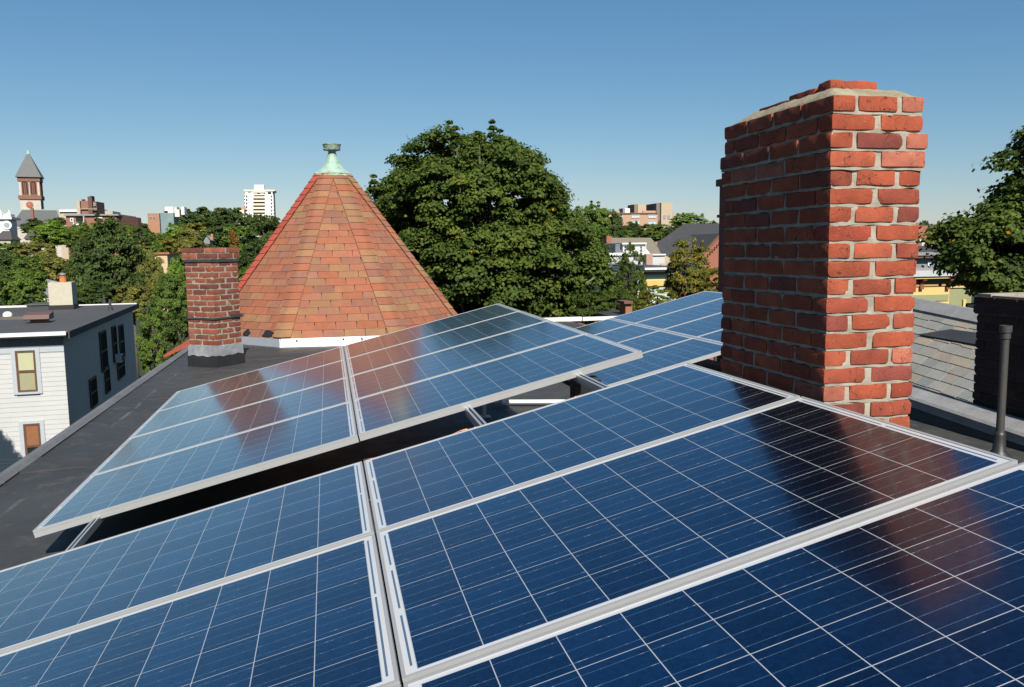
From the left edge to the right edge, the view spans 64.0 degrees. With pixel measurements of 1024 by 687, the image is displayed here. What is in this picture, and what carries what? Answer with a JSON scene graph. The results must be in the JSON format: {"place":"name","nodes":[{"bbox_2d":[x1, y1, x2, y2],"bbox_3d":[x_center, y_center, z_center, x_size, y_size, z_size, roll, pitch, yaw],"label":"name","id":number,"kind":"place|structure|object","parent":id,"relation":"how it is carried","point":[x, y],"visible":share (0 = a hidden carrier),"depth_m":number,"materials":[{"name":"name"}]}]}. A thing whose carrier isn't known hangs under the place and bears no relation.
{"place":"outdoors","nodes":[
{"label":"outdoors","id":0,"kind":"place"},
{"bbox_2d":[0,303,138,472],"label":"clapboard house","id":1,"kind":"structure","parent":0,"point":[61,370],"depth_m":28.26,"materials":[{"name":"white paint"}]},
{"bbox_2d":[10,347,42,394],"bbox_3d":[-16.423,0.931,27.726,0.865,1.578,0.090,-3,7,-16],"label":"window","id":2,"kind":"structure","parent":1,"relation":"in","point":[26,367],"depth_m":27.73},
{"bbox_2d":[18,420,45,458],"bbox_3d":[-16.368,3.532,28.031,0.769,1.795,0.090,-3,7,-16],"label":"window","id":3,"kind":"structure","parent":1,"relation":"in","point":[31,433],"depth_m":27.99,"materials":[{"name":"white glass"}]},
{"bbox_2d":[23,311,53,322],"bbox_3d":[-18.300,-1.007,31.687,0.880,0.400,0.800,-3,7,-16],"label":"roof vent","id":4,"kind":"object","parent":1,"relation":"on","point":[40,317],"visible":1,"depth_m":31.50,"materials":[{"name":"brown metal"}]},
{"bbox_2d":[48,273,78,309],"bbox_3d":[-21.607,-2.522,39.383,1.122,1.732,1.100,-3,7,-16],"label":"stucco chimney","id":5,"kind":"object","parent":1,"relation":"on","point":[62,292],"visible":1,"depth_m":38.96,"materials":[{"name":"concrete"}]},
{"bbox_2d":[88,375,98,408],"bbox_3d":[-16.488,1.908,32.300,0.079,1.135,1.254,-3,7,-16],"label":"window","id":6,"kind":"structure","parent":1,"relation":"in","point":[93,390],"depth_m":32.24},
{"bbox_2d":[99,329,108,372],"bbox_3d":[-17.242,0.307,34.635,0.079,1.687,1.376,-3,7,-16],"label":"window","id":7,"kind":"structure","parent":1,"relation":"in","point":[103,334],"depth_m":34.58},
{"bbox_2d":[104,365,110,394],"bbox_3d":[-17.328,1.537,35.120,0.079,1.137,1.039,-3,7,-16],"label":"window","id":8,"kind":"structure","parent":1,"relation":"in","point":[107,380],"depth_m":35.06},
{"bbox_2d":[111,325,122,362],"bbox_3d":[-17.879,0.020,37.165,0.309,1.658,1.000,-3,7,-16],"label":"window","id":9,"kind":"structure","parent":1,"relation":"in","point":[117,358],"depth_m":37.02,"materials":[{"name":"glass"}]},
{"bbox_2d":[118,324,125,357],"bbox_3d":[-18.518,-0.098,38.917,0.079,1.589,1.191,-3,7,-16],"label":"window","id":10,"kind":"structure","parent":1,"relation":"in","point":[121,327],"depth_m":38.92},
{"bbox_2d":[27,228,976,377],"bbox_3d":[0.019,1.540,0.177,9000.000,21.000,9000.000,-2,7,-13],"label":"ground","id":11,"kind":"structure","parent":0,"point":[141,373],"depth_m":128.24,"materials":[{"name":"green plant"}]},
{"bbox_2d":[0,210,20,235],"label":"white cupola house","id":12,"kind":"structure","parent":11,"relation":"on","point":[8,221],"depth_m":200.10,"materials":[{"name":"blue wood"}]},
{"bbox_2d":[0,249,20,305],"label":"leafy tree","id":13,"kind":"object","parent":11,"relation":"on","point":[5,258],"visible":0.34,"depth_m":44.92,"materials":[{"name":"green plant"}]},
{"bbox_2d":[0,231,20,250],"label":"hillside house","id":14,"kind":"structure","parent":11,"relation":"on","point":[7,237],"depth_m":151.59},
{"bbox_2d":[0,261,48,305],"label":"leafy tree","id":15,"kind":"object","parent":11,"relation":"on","point":[23,294],"visible":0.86,"depth_m":41.63,"materials":[{"name":"green plant"}]},
{"bbox_2d":[5,253,47,285],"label":"leafy tree","id":16,"kind":"object","parent":11,"relation":"on","point":[29,261],"visible":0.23,"depth_m":79.96,"materials":[{"name":"green plant"}]},
{"bbox_2d":[18,219,49,232],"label":"leafy tree","id":17,"kind":"object","parent":11,"relation":"on","point":[29,225],"visible":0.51,"depth_m":198.47,"materials":[{"name":"green plant"}]},
{"bbox_2d":[12,239,59,266],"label":"leafy tree","id":18,"kind":"object","parent":11,"relation":"on","point":[33,246],"visible":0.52,"depth_m":109.35,"materials":[{"name":"green plant"}]},
{"bbox_2d":[15,146,61,256],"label":"church","id":19,"kind":"structure","parent":11,"relation":"on","point":[30,178],"depth_m":258.36,"materials":[{"name":"grey stone"}]},
{"bbox_2d":[27,218,70,278],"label":"leafy tree","id":20,"kind":"object","parent":11,"relation":"on","point":[57,230],"visible":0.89,"depth_m":128.96,"materials":[{"name":"green plant"}]},
{"bbox_2d":[37,250,69,281],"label":"leafy tree","id":21,"kind":"object","parent":11,"relation":"on","point":[57,265],"visible":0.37,"depth_m":83.79,"materials":[{"name":"green plant"}]},
{"bbox_2d":[59,210,76,260],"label":"flat roof hall","id":22,"kind":"structure","parent":11,"relation":"on","point":[65,254],"depth_m":235.85,"materials":[{"name":"beige concrete"}]},
{"bbox_2d":[61,230,89,303],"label":"leafy tree","id":23,"kind":"object","parent":11,"relation":"on","point":[75,258],"visible":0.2,"depth_m":65.19,"materials":[{"name":"green plant"}]},
{"bbox_2d":[63,220,93,254],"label":"leafy tree","id":24,"kind":"object","parent":11,"relation":"on","point":[75,232],"visible":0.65,"depth_m":119.15,"materials":[{"name":"green plant"}]},
{"bbox_2d":[76,196,104,213],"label":"brick stair tower","id":25,"kind":"structure","parent":11,"relation":"on","point":[91,205],"depth_m":214.94,"materials":[{"name":"brown brick"}]},
{"bbox_2d":[76,277,117,304],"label":"leafy tree","id":26,"kind":"object","parent":11,"relation":"on","point":[98,289],"visible":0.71,"depth_m":49.42,"materials":[{"name":"green plant"}]},
{"bbox_2d":[64,214,141,278],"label":"apartment block","id":27,"kind":"structure","parent":11,"relation":"on","point":[90,218],"depth_m":189.16,"materials":[{"name":"red brick"}]},
{"bbox_2d":[68,213,147,302],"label":"leafy tree","id":28,"kind":"object","parent":11,"relation":"on","point":[99,258],"visible":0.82,"depth_m":59.27,"materials":[{"name":"green plant"}]},
{"bbox_2d":[112,279,151,379],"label":"leafy tree","id":29,"kind":"object","parent":11,"relation":"on","point":[133,293],"visible":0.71,"depth_m":47.95,"materials":[{"name":"green plant"}]},
{"bbox_2d":[131,225,151,265],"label":"leafy tree","id":30,"kind":"object","parent":11,"relation":"on","point":[143,236],"visible":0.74,"depth_m":134.83,"materials":[{"name":"green plant"}]},
{"bbox_2d":[129,241,154,373],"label":"leafy tree","id":31,"kind":"object","parent":11,"relation":"on","point":[140,268],"visible":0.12,"depth_m":65.74,"materials":[{"name":"green plant"}]},
{"bbox_2d":[125,235,166,265],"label":"leafy tree","id":32,"kind":"object","parent":11,"relation":"on","point":[158,247],"visible":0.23,"depth_m":159.32,"materials":[{"name":"green plant"}]},
{"bbox_2d":[135,304,169,372],"bbox_3d":[-10.976,2.304,25.434,1.070,7.102,1.490,-5,8,-32],"label":"leafy tree","id":33,"kind":"object","parent":11,"relation":"on","point":[146,348],"visible":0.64,"depth_m":24.90,"materials":[{"name":"green plant"}]},
{"bbox_2d":[144,250,164,349],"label":"leafy tree","id":34,"kind":"object","parent":11,"relation":"on","point":[151,279],"visible":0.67,"depth_m":54.84,"materials":[{"name":"green plant"}]},
{"bbox_2d":[147,207,186,235],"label":"orange brick block","id":35,"kind":"structure","parent":11,"relation":"on","point":[158,222],"depth_m":331.29,"materials":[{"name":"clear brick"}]},
{"bbox_2d":[147,268,187,354],"bbox_3d":[-11.255,0.874,27.353,1.705,6.732,1.620,-5,8,-30],"label":"leafy tree","id":36,"kind":"object","parent":11,"relation":"on","point":[177,305],"visible":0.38,"depth_m":26.80,"materials":[{"name":"green plant"}]},
{"bbox_2d":[157,238,179,251],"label":"leafy tree","id":37,"kind":"object","parent":11,"relation":"on","point":[167,243],"visible":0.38,"depth_m":163.65,"materials":[{"name":"green plant"}]},
{"bbox_2d":[155,252,183,337],"bbox_3d":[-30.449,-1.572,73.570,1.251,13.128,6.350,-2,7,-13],"label":"stucco house","id":38,"kind":"structure","parent":11,"relation":"on","point":[166,257],"depth_m":70.11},
{"bbox_2d":[159,310,188,361],"bbox_3d":[-8.958,1.986,22.358,1.035,5.814,1.443,-5,8,-34],"label":"leafy tree","id":39,"kind":"object","parent":11,"relation":"on","point":[180,326],"visible":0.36,"depth_m":21.94,"materials":[{"name":"green plant"}]},
{"bbox_2d":[164,220,185,240],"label":"leafy tree","id":40,"kind":"object","parent":11,"relation":"on","point":[173,231],"visible":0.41,"depth_m":257.81,"materials":[{"name":"green plant"}]},
{"bbox_2d":[166,256,184,298],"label":"leafy tree","id":41,"kind":"object","parent":11,"relation":"on","point":[174,267],"visible":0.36,"depth_m":54.83,"materials":[{"name":"green plant"}]},
{"bbox_2d":[169,233,203,254],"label":"leafy tree","id":42,"kind":"object","parent":11,"relation":"on","point":[187,243],"visible":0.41,"depth_m":158.86,"materials":[{"name":"green plant"}]},
{"bbox_2d":[175,222,208,247],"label":"leafy tree","id":43,"kind":"object","parent":11,"relation":"on","point":[194,228],"visible":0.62,"depth_m":248.46,"materials":[{"name":"green plant"}]},
{"bbox_2d":[188,206,211,226],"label":"leafy tree","id":44,"kind":"object","parent":11,"relation":"on","point":[204,211],"visible":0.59,"depth_m":416.11,"materials":[{"name":"green plant"}]},
{"bbox_2d":[197,214,234,247],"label":"leafy tree","id":45,"kind":"object","parent":11,"relation":"on","point":[217,232],"visible":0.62,"depth_m":247.48,"materials":[{"name":"green plant"}]},
{"bbox_2d":[205,207,236,230],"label":"leafy tree","id":46,"kind":"object","parent":11,"relation":"on","point":[219,211],"visible":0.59,"depth_m":416.42,"materials":[{"name":"green plant"}]},
{"bbox_2d":[222,207,248,230],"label":"leafy tree","id":47,"kind":"object","parent":11,"relation":"on","point":[237,213],"visible":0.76,"depth_m":418.64,"materials":[{"name":"green plant"}]},
{"bbox_2d":[221,225,258,262],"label":"leafy tree","id":48,"kind":"object","parent":11,"relation":"on","point":[240,232],"visible":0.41,"depth_m":239.02,"materials":[{"name":"green plant"}]},
{"bbox_2d":[238,239,262,269],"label":"leafy tree","id":49,"kind":"object","parent":11,"relation":"on","point":[247,254],"visible":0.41,"depth_m":138.49,"materials":[{"name":"green plant"}]},
{"bbox_2d":[239,216,277,254],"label":"leafy tree","id":50,"kind":"object","parent":11,"relation":"on","point":[253,233],"visible":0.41,"depth_m":229.34,"materials":[{"name":"green plant"}]},
{"bbox_2d":[244,185,276,236],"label":"apartment tower","id":51,"kind":"structure","parent":11,"relation":"on","point":[259,199],"depth_m":519.52,"materials":[{"name":"white concrete"}]},
{"bbox_2d":[248,214,276,235],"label":"leafy tree","id":52,"kind":"object","parent":11,"relation":"on","point":[255,218],"visible":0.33,"depth_m":427.62,"materials":[{"name":"green plant"}]},
{"bbox_2d":[164,143,457,357],"bbox_3d":[-3.333,3.211,16.336,5.918,14.068,5.781,-2,7,-13],"label":"turret","id":53,"kind":"object","parent":11,"relation":"on","point":[335,263],"visible":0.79,"depth_m":14.38,"materials":[{"name":"tile"}]},
{"bbox_2d":[364,118,623,323],"bbox_3d":[-0.967,0.242,30.288,9.264,16.754,8.467,-2,7,-13],"label":"maple tree","id":54,"kind":"object","parent":11,"relation":"on","point":[471,238],"visible":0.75,"depth_m":27.41,"materials":[{"name":"green plant"}]},
{"bbox_2d":[0,316,1023,686],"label":"row house","id":55,"kind":"structure","parent":11,"relation":"on","point":[40,484],"depth_m":6.32,"materials":[{"name":"black rubber"}]},
{"bbox_2d":[65,516,105,550],"bbox_3d":[-2.145,0.972,4.332,0.120,0.220,7.630,-2,7,-13],"label":"mounting rail","id":56,"kind":"object","parent":55,"relation":"on","point":[86,533],"depth_m":3.96,"materials":[{"name":"metal"}]},
{"bbox_2d":[0,461,376,652],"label":"solar panel","id":57,"kind":"object","parent":56,"relation":"on","point":[53,595],"visible":0.81,"depth_m":3.10,"materials":[{"name":"glass"}]},
{"bbox_2d":[33,401,358,537],"bbox_3d":[-1.722,0.677,4.746,1.660,0.041,1.000,-16,10,-10],"label":"solar panel","id":58,"kind":"object","parent":56,"relation":"on","point":[155,479],"visible":1,"depth_m":4.57,"materials":[{"name":"glass"}]},
{"bbox_2d":[0,534,401,686],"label":"solar panel","id":59,"kind":"object","parent":56,"relation":"on","point":[320,619],"visible":0.94,"depth_m":2.32,"materials":[{"name":"glass"}]},
{"bbox_2d":[90,377,352,475],"bbox_3d":[-1.945,0.560,5.731,1.660,0.041,1.000,-16,10,-10],"label":"solar panel","id":60,"kind":"object","parent":56,"relation":"on","point":[147,446],"visible":0.85,"depth_m":5.66,"materials":[{"name":"glass"}]},
{"bbox_2d":[128,360,348,438],"bbox_3d":[-2.167,0.442,6.718,1.660,0.040,1.000,-16,10,-10],"label":"solar panel","id":61,"kind":"object","parent":56,"relation":"on","point":[233,399],"visible":0.88,"depth_m":6.66,"materials":[{"name":"glass"}]},
{"bbox_2d":[156,346,345,411],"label":"solar panel","id":62,"kind":"object","parent":56,"relation":"on","point":[217,387],"visible":0.88,"depth_m":7.66,"materials":[{"name":"glass"}]},
{"bbox_2d":[181,247,244,367],"bbox_3d":[-4.155,-0.514,11.422,0.544,1.633,0.547,2,7,25],"label":"brick chimney","id":63,"kind":"object","parent":55,"relation":"on","point":[213,307],"visible":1,"depth_m":11.23,"materials":[{"name":"brick"}]},
{"bbox_2d":[462,406,486,426],"bbox_3d":[-0.275,0.670,4.721,0.120,0.685,7.630,-2,7,-13],"label":"mounting rail","id":64,"kind":"object","parent":55,"relation":"on","point":[473,416],"depth_m":4.32,"materials":[{"name":"metal"}]},
{"bbox_2d":[488,399,565,404],"bbox_3d":[0.831,0.567,8.107,2.147,0.054,0.093,-1,7,-1],"label":"conduit","id":65,"kind":"object","parent":55,"relation":"on","point":[502,401],"visible":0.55,"depth_m":8.09,"materials":[{"name":"metal"}]},
{"bbox_2d":[480,374,608,417],"bbox_3d":[0.349,0.569,4.851,0.120,0.840,7.630,-2,7,-13],"label":"mounting rail","id":66,"kind":"object","parent":55,"relation":"on","point":[590,383],"visible":0.14,"depth_m":4.49,"materials":[{"name":"metal"}]},
{"bbox_2d":[344,303,519,358],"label":"solar panel","id":67,"kind":"object","parent":66,"relation":"on","point":[421,331],"visible":0.87,"depth_m":7.96,"materials":[{"name":"glass"}]},
{"bbox_2d":[346,311,547,375],"bbox_3d":[-0.589,-0.008,7.021,1.660,0.040,1.000,-16,10,-10],"label":"solar panel","id":68,"kind":"object","parent":66,"relation":"on","point":[380,358],"visible":0.78,"depth_m":6.97,"materials":[{"name":"glass"}]},
{"bbox_2d":[349,320,586,399],"bbox_3d":[-0.367,0.110,6.033,1.660,0.041,1.000,-16,10,-10],"label":"solar panel","id":69,"kind":"object","parent":66,"relation":"on","point":[416,369],"visible":0.74,"depth_m":5.97,"materials":[{"name":"glass"}]},
{"bbox_2d":[353,333,642,440],"bbox_3d":[-0.145,0.227,5.047,1.660,0.040,1.000,-16,10,-10],"label":"solar panel","id":70,"kind":"object","parent":66,"relation":"on","point":[406,406],"visible":1,"depth_m":4.88,"materials":[{"name":"glass"}]},
{"bbox_2d":[570,375,600,397],"bbox_3d":[0.421,0.290,4.738,0.157,0.193,0.120,-2,7,-13],"label":"microinverter","id":71,"kind":"object","parent":70,"relation":"hanging from","point":[576,389],"visible":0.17,"depth_m":4.68,"materials":[{"name":"black plastic"}]},
{"bbox_2d":[364,363,799,532],"bbox_3d":[0.211,0.391,3.468,1.660,0.040,1.000,-16,9,-11],"label":"solar panel","id":72,"kind":"object","parent":66,"relation":"on","point":[429,478],"visible":0.73,"depth_m":3.36,"materials":[{"name":"glass"}]},
{"bbox_2d":[376,396,1017,682],"bbox_3d":[0.433,0.496,2.480,1.660,0.040,1.000,-16,9,-11],"label":"solar panel","id":73,"kind":"object","parent":66,"relation":"on","point":[474,579],"visible":0.93,"depth_m":2.32,"materials":[{"name":"glass"}]},
{"bbox_2d":[403,462,1023,686],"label":"solar panel","id":74,"kind":"object","parent":66,"relation":"on","point":[927,591],"visible":1,"depth_m":1.72,"materials":[{"name":"glass"}]},
{"bbox_2d":[575,318,631,334],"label":"solar panel","id":75,"kind":"object","parent":55,"relation":"on","point":[602,326],"visible":0.38,"depth_m":12.20,"materials":[{"name":"glass"}]},
{"bbox_2d":[596,324,659,342],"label":"solar panel","id":76,"kind":"object","parent":55,"relation":"on","point":[624,333],"visible":0.38,"depth_m":11.20,"materials":[{"name":"glass"}]},
{"bbox_2d":[568,338,722,385],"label":"solar panel","id":77,"kind":"object","parent":55,"relation":"on","point":[692,350],"visible":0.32,"depth_m":9.06,"materials":[{"name":"glass"}]},
{"bbox_2d":[619,330,693,352],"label":"solar panel","id":78,"kind":"object","parent":55,"relation":"on","point":[652,341],"visible":0.35,"depth_m":10.21,"materials":[{"name":"glass"}]},
{"bbox_2d":[610,291,721,323],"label":"solar panel","id":79,"kind":"object","parent":55,"relation":"on","point":[647,313],"visible":0.77,"depth_m":12.42,"materials":[{"name":"glass"}]},
{"bbox_2d":[634,298,723,329],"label":"solar panel","id":80,"kind":"object","parent":55,"relation":"on","point":[686,315],"visible":0.53,"depth_m":11.43,"materials":[{"name":"glass"}]},
{"bbox_2d":[663,313,722,337],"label":"solar panel","id":81,"kind":"object","parent":55,"relation":"on","point":[703,326],"visible":0.44,"depth_m":10.44,"materials":[{"name":"glass"}]},
{"bbox_2d":[695,329,722,343],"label":"solar panel","id":82,"kind":"object","parent":55,"relation":"on","point":[715,336],"visible":0.18,"depth_m":9.64,"materials":[{"name":"glass"}]},
{"bbox_2d":[720,79,927,427],"bbox_3d":[1.304,0.039,3.624,0.425,2.233,0.894,-2,7,-13],"label":"brick chimney","id":83,"kind":"object","parent":55,"relation":"on","point":[820,183],"visible":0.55,"depth_m":3.21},
{"bbox_2d":[989,325,1013,458],"bbox_3d":[3.523,0.352,5.891,0.200,0.967,0.200,-2,7,-13],"label":"vent pipe","id":84,"kind":"object","parent":55,"relation":"on","point":[999,437],"visible":0.81,"depth_m":5.87,"materials":[{"name":"metal"}]},
{"bbox_2d":[569,288,610,323],"bbox_3d":[2.478,0.357,26.284,1.379,4.294,1.922,-2,7,-13],"label":"leafy tree","id":85,"kind":"object","parent":11,"relation":"on","point":[580,310],"visible":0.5,"depth_m":25.93,"materials":[{"name":"green plant"}]},
{"bbox_2d":[571,200,613,252],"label":"leafy tree","id":86,"kind":"object","parent":11,"relation":"on","point":[597,216],"visible":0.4,"depth_m":69.28,"materials":[{"name":"green plant"}]},
{"bbox_2d":[600,209,626,241],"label":"leafy tree","id":87,"kind":"object","parent":11,"relation":"on","point":[617,229],"visible":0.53,"depth_m":74.61,"materials":[{"name":"green plant"}]},
{"bbox_2d":[600,285,636,311],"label":"leafy tree","id":88,"kind":"object","parent":11,"relation":"on","point":[625,295],"visible":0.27,"depth_m":26.92,"materials":[{"name":"green plant"}]},
{"bbox_2d":[572,243,665,286],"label":"grey flat roof house","id":89,"kind":"structure","parent":11,"relation":"on","point":[649,259],"depth_m":46.05,"materials":[{"name":"paint"}]},
{"bbox_2d":[616,241,647,308],"bbox_3d":[4.275,0.130,29.422,1.314,7.549,0.943,-5,8,-30],"label":"leafy tree","id":90,"kind":"object","parent":11,"relation":"on","point":[626,270],"visible":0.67,"depth_m":28.96,"materials":[{"name":"green plant"}]},
{"bbox_2d":[603,236,660,264],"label":"olive roofed house","id":91,"kind":"structure","parent":11,"relation":"on","point":[652,246],"depth_m":58.84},
{"bbox_2d":[590,264,674,310],"bbox_3d":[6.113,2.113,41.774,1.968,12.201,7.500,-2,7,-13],"label":"house","id":92,"kind":"structure","parent":11,"relation":"on","point":[655,274],"depth_m":37.96,"materials":[{"name":"metal"}]},
{"bbox_2d":[623,220,641,237],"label":"leafy tree","id":93,"kind":"object","parent":11,"relation":"on","point":[632,226],"visible":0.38,"depth_m":119.07,"materials":[{"name":"green plant"}]},
{"bbox_2d":[606,203,673,265],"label":"peach apartment block","id":94,"kind":"structure","parent":11,"relation":"on","point":[650,214],"depth_m":209.81,"materials":[{"name":"paint"}]},
{"bbox_2d":[635,221,669,241],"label":"leafy tree","id":95,"kind":"object","parent":11,"relation":"on","point":[658,232],"visible":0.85,"depth_m":114.43,"materials":[{"name":"green plant"}]},
{"bbox_2d":[633,285,677,309],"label":"leafy tree","id":96,"kind":"object","parent":11,"relation":"on","point":[644,300],"visible":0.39,"depth_m":27.75,"materials":[{"name":"green plant"}]},
{"bbox_2d":[663,237,712,298],"bbox_3d":[6.754,0.079,31.427,1.857,8.274,2.587,-1,7,-3],"label":"leafy tree","id":97,"kind":"object","parent":11,"relation":"on","point":[692,280],"visible":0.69,"depth_m":30.63,"materials":[{"name":"green plant"}]},
{"bbox_2d":[657,224,718,359],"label":"gabled brick hall","id":98,"kind":"structure","parent":11,"relation":"on","point":[708,234],"depth_m":64.52,"materials":[{"name":"grey"}]},
{"bbox_2d":[668,213,710,225],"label":"leafy tree","id":99,"kind":"object","parent":11,"relation":"on","point":[688,218],"visible":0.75,"depth_m":148.97,"materials":[{"name":"green plant"}]},
{"bbox_2d":[696,267,717,360],"bbox_3d":[7.551,-0.586,30.274,1.609,4.559,1.155,-3,7,-18],"label":"leafy tree","id":100,"kind":"object","parent":11,"relation":"on","point":[706,286],"visible":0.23,"depth_m":30.05,"materials":[{"name":"green plant"}]},
{"bbox_2d":[716,179,728,361],"bbox_3d":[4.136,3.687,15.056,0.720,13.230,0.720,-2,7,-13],"label":"vent pipe","id":101,"kind":"object","parent":11,"relation":"on","point":[721,215],"visible":0.14,"depth_m":14.56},
{"bbox_2d":[716,297,1023,450],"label":"slate roofed house","id":102,"kind":"structure","parent":11,"relation":"on","point":[942,363],"depth_m":9.75,"materials":[{"name":"stone"}]},
{"bbox_2d":[972,292,1023,418],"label":"brick chimney","id":103,"kind":"object","parent":102,"relation":"on","point":[993,311],"visible":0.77,"depth_m":6.60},
{"bbox_2d":[915,246,939,265],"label":"dark flat house","id":104,"kind":"structure","parent":11,"relation":"on","point":[919,259],"depth_m":61.95,"materials":[{"name":"metal"}]},
{"bbox_2d":[914,125,1023,296],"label":"maple tree","id":105,"kind":"object","parent":11,"relation":"on","point":[986,255],"visible":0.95,"depth_m":13.67,"materials":[{"name":"green plant"}]},
{"bbox_2d":[0,0,1023,226],"label":"sky","id":106,"kind":"structure","parent":0,"point":[140,108],"materials":[{"name":"blue"}]},
{"bbox_2d":[585,300,632,324],"bbox_3d":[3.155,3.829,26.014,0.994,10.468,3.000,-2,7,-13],"label":"dark house","id":107,"kind":"structure","parent":0,"point":[625,306],"depth_m":24.77,"materials":[{"name":"metal"}]},
{"bbox_2d":[909,265,974,307],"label":"yellow house","id":108,"kind":"structure","parent":0,"point":[927,283],"depth_m":26.94,"materials":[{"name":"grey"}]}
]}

